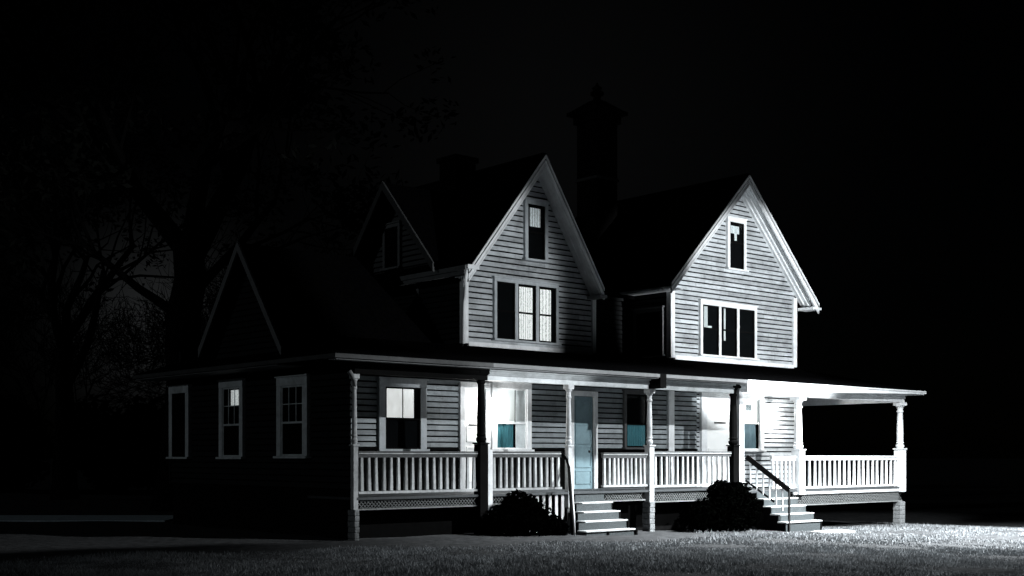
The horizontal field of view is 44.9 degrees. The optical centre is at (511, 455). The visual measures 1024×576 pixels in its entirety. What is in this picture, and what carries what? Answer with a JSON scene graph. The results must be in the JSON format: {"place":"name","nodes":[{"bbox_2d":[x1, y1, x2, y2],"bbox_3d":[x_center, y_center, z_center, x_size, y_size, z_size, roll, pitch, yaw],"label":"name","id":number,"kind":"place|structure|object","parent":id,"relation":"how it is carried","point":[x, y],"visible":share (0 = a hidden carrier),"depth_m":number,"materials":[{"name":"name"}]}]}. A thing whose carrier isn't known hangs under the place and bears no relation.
{"place":"outdoors","nodes":[
{"label":"outdoors","id":0,"kind":"place"},
{"bbox_2d":[0,458,1023,575],"bbox_3d":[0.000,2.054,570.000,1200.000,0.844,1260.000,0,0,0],"label":"ground","id":1,"kind":"structure","parent":0,"point":[975,492],"depth_m":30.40,"materials":[{"name":"grey plant"}]},
{"bbox_2d":[0,515,172,521],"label":"driveway","id":2,"kind":"structure","parent":1,"relation":"on","point":[65,518],"depth_m":33.13,"materials":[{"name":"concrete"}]},
{"bbox_2d":[0,255,204,484],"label":"bare tree","id":3,"kind":"object","parent":1,"relation":"on","point":[34,314],"visible":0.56,"depth_m":68.97,"materials":[{"name":"black plant"}]},
{"bbox_2d":[0,19,292,499],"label":"forked tree","id":4,"kind":"object","parent":1,"relation":"on","point":[64,485],"visible":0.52,"depth_m":50.89,"materials":[{"name":"black plant"}]},
{"bbox_2d":[77,268,225,414],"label":"bare tree","id":5,"kind":"object","parent":1,"relation":"on","point":[112,348],"visible":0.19,"depth_m":66.38,"materials":[{"name":"black plant"}]},
{"bbox_2d":[83,255,219,404],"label":"bare tree","id":6,"kind":"object","parent":1,"relation":"on","point":[150,318],"visible":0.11,"depth_m":75.97,"materials":[{"name":"black plant"}]},
{"bbox_2d":[0,0,459,511],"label":"old tree","id":7,"kind":"object","parent":1,"relation":"on","point":[232,143],"visible":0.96,"depth_m":38.93,"materials":[{"name":"black plant"}]},
{"bbox_2d":[155,222,358,359],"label":"bare tree","id":8,"kind":"object","parent":1,"relation":"on","point":[213,280],"visible":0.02,"depth_m":69.00,"materials":[{"name":"black plant"}]},
{"bbox_2d":[481,489,569,536],"bbox_3d":[0.294,1.358,27.338,2.297,1.312,1.112,0,0,-41],"label":"shrub","id":9,"kind":"object","parent":1,"relation":"on","point":[517,513],"visible":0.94,"depth_m":26.96,"materials":[{"name":"black plant"}]},
{"bbox_2d":[132,83,925,540],"bbox_3d":[1.822,-4.415,34.625,21.750,13.251,10.171,0,0,-41],"label":"farmhouse","id":10,"kind":"object","parent":1,"relation":"on","point":[630,365],"visible":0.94,"depth_m":30.47,"materials":[{"name":"paint"}]},
{"bbox_2d":[166,384,191,458],"bbox_3d":[-8.215,-0.842,30.590,0.156,1.825,1.130,0,0,-41],"label":"window","id":11,"kind":"structure","parent":10,"relation":"in","point":[180,396],"depth_m":30.62,"materials":[{"name":"glass"}]},
{"bbox_2d":[215,378,246,458],"bbox_3d":[-6.488,-0.853,28.634,0.156,1.845,1.190,0,0,-41],"label":"window","id":12,"kind":"structure","parent":10,"relation":"in","point":[232,404],"depth_m":28.65,"materials":[{"name":"glass"}]},
{"bbox_2d":[273,374,311,457],"bbox_3d":[-4.727,-0.843,26.633,0.156,1.785,1.320,0,0,-41],"label":"window","id":13,"kind":"structure","parent":10,"relation":"in","point":[293,393],"depth_m":26.63,"materials":[{"name":"glass"}]},
{"bbox_2d":[380,220,403,271],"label":"window","id":14,"kind":"structure","parent":10,"relation":"in","point":[392,236],"depth_m":31.28,"materials":[{"name":"paint"}]},
{"bbox_2d":[376,377,429,450],"bbox_3d":[-2.453,-0.933,27.929,1.400,1.645,0.156,0,0,-41],"label":"window","id":15,"kind":"structure","parent":10,"relation":"in","point":[402,402],"depth_m":27.93,"materials":[{"name":"black glass"}]},
{"bbox_2d":[458,382,490,491],"bbox_3d":[-0.884,-0.450,29.355,0.920,2.580,0.091,0,0,-41],"label":"door","id":16,"kind":"structure","parent":10,"relation":"in","point":[468,393],"depth_m":29.26,"materials":[{"name":"white paint"}]},
{"bbox_2d":[489,381,534,451],"bbox_3d":[-0.004,-0.963,30.088,1.350,1.705,0.156,0,0,-41],"label":"window","id":17,"kind":"structure","parent":10,"relation":"in","point":[511,420],"depth_m":30.11,"materials":[{"name":"white paint"}]},
{"bbox_2d":[491,276,561,345],"bbox_3d":[0.368,-3.542,30.417,2.200,1.545,0.156,0,0,-41],"label":"window","id":18,"kind":"structure","parent":10,"relation":"in","point":[524,311],"depth_m":30.41,"materials":[{"name":"grey paint"}]},
{"bbox_2d":[522,197,550,263],"bbox_3d":[0.604,-5.567,30.624,0.850,1.535,0.156,0,0,-41],"label":"window","id":19,"kind":"structure","parent":10,"relation":"in","point":[535,211],"depth_m":30.64,"materials":[{"name":"grey paint"}]},
{"bbox_2d":[571,390,597,488],"bbox_3d":[1.825,-0.410,31.740,0.980,2.500,0.096,0,0,-41],"label":"door","id":20,"kind":"structure","parent":10,"relation":"in","point":[584,410],"depth_m":31.77,"materials":[{"name":"blue paint"}]},
{"bbox_2d":[622,389,646,448],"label":"window","id":21,"kind":"structure","parent":10,"relation":"in","point":[634,403],"depth_m":33.00,"materials":[{"name":"glass"}]},
{"bbox_2d":[632,306,665,357],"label":"window","id":22,"kind":"structure","parent":10,"relation":"in","point":[648,322],"depth_m":34.56,"materials":[{"name":"glass"}]},
{"bbox_2d":[699,392,729,486],"bbox_3d":[5.882,-0.475,35.320,1.560,2.850,0.091,0,0,-41],"label":"door","id":23,"kind":"structure","parent":10,"relation":"in","point":[714,413],"depth_m":35.20,"materials":[{"name":"white paint"}]},
{"bbox_2d":[697,299,759,360],"bbox_3d":[6.230,-3.602,35.586,2.630,1.585,0.156,0,0,-41],"label":"window","id":24,"kind":"structure","parent":10,"relation":"in","point":[726,329],"depth_m":35.57,"materials":[{"name":"white paint"}]},
{"bbox_2d":[725,215,748,272],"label":"window","id":25,"kind":"structure","parent":10,"relation":"in","point":[736,227],"depth_m":35.84,"materials":[{"name":"white paint"}]},
{"bbox_2d":[744,394,766,451],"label":"window","id":26,"kind":"structure","parent":10,"relation":"in","point":[753,404],"depth_m":36.39,"materials":[{"name":"white paint"}]},
{"bbox_2d":[768,404,777,411],"bbox_3d":[7.749,-1.435,36.801,0.220,0.230,0.274,0,0,-41],"label":"wall lamp","id":27,"kind":"object","parent":10,"relation":"attached to","point":[771,407],"visible":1,"depth_m":36.72,"materials":[{"name":"white paint"}]},
{"bbox_2d":[682,479,762,532],"bbox_3d":[5.423,1.470,31.779,2.602,1.766,1.364,0,0,-41],"label":"shrub","id":28,"kind":"object","parent":1,"relation":"on","point":[725,507],"visible":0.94,"depth_m":31.46,"materials":[{"name":"black plant"}]},
{"bbox_2d":[810,530,854,533],"bbox_3d":[8.517,2.041,32.943,1.546,0.105,0.850,0,0,-41],"label":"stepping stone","id":29,"kind":"object","parent":1,"relation":"on","point":[835,531],"visible":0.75,"depth_m":32.66,"materials":[{"name":"white stone"}]},
{"bbox_2d":[0,0,1023,457],"label":"sky","id":30,"kind":"structure","parent":0,"point":[882,140],"materials":[{"name":"black"}]}
]}

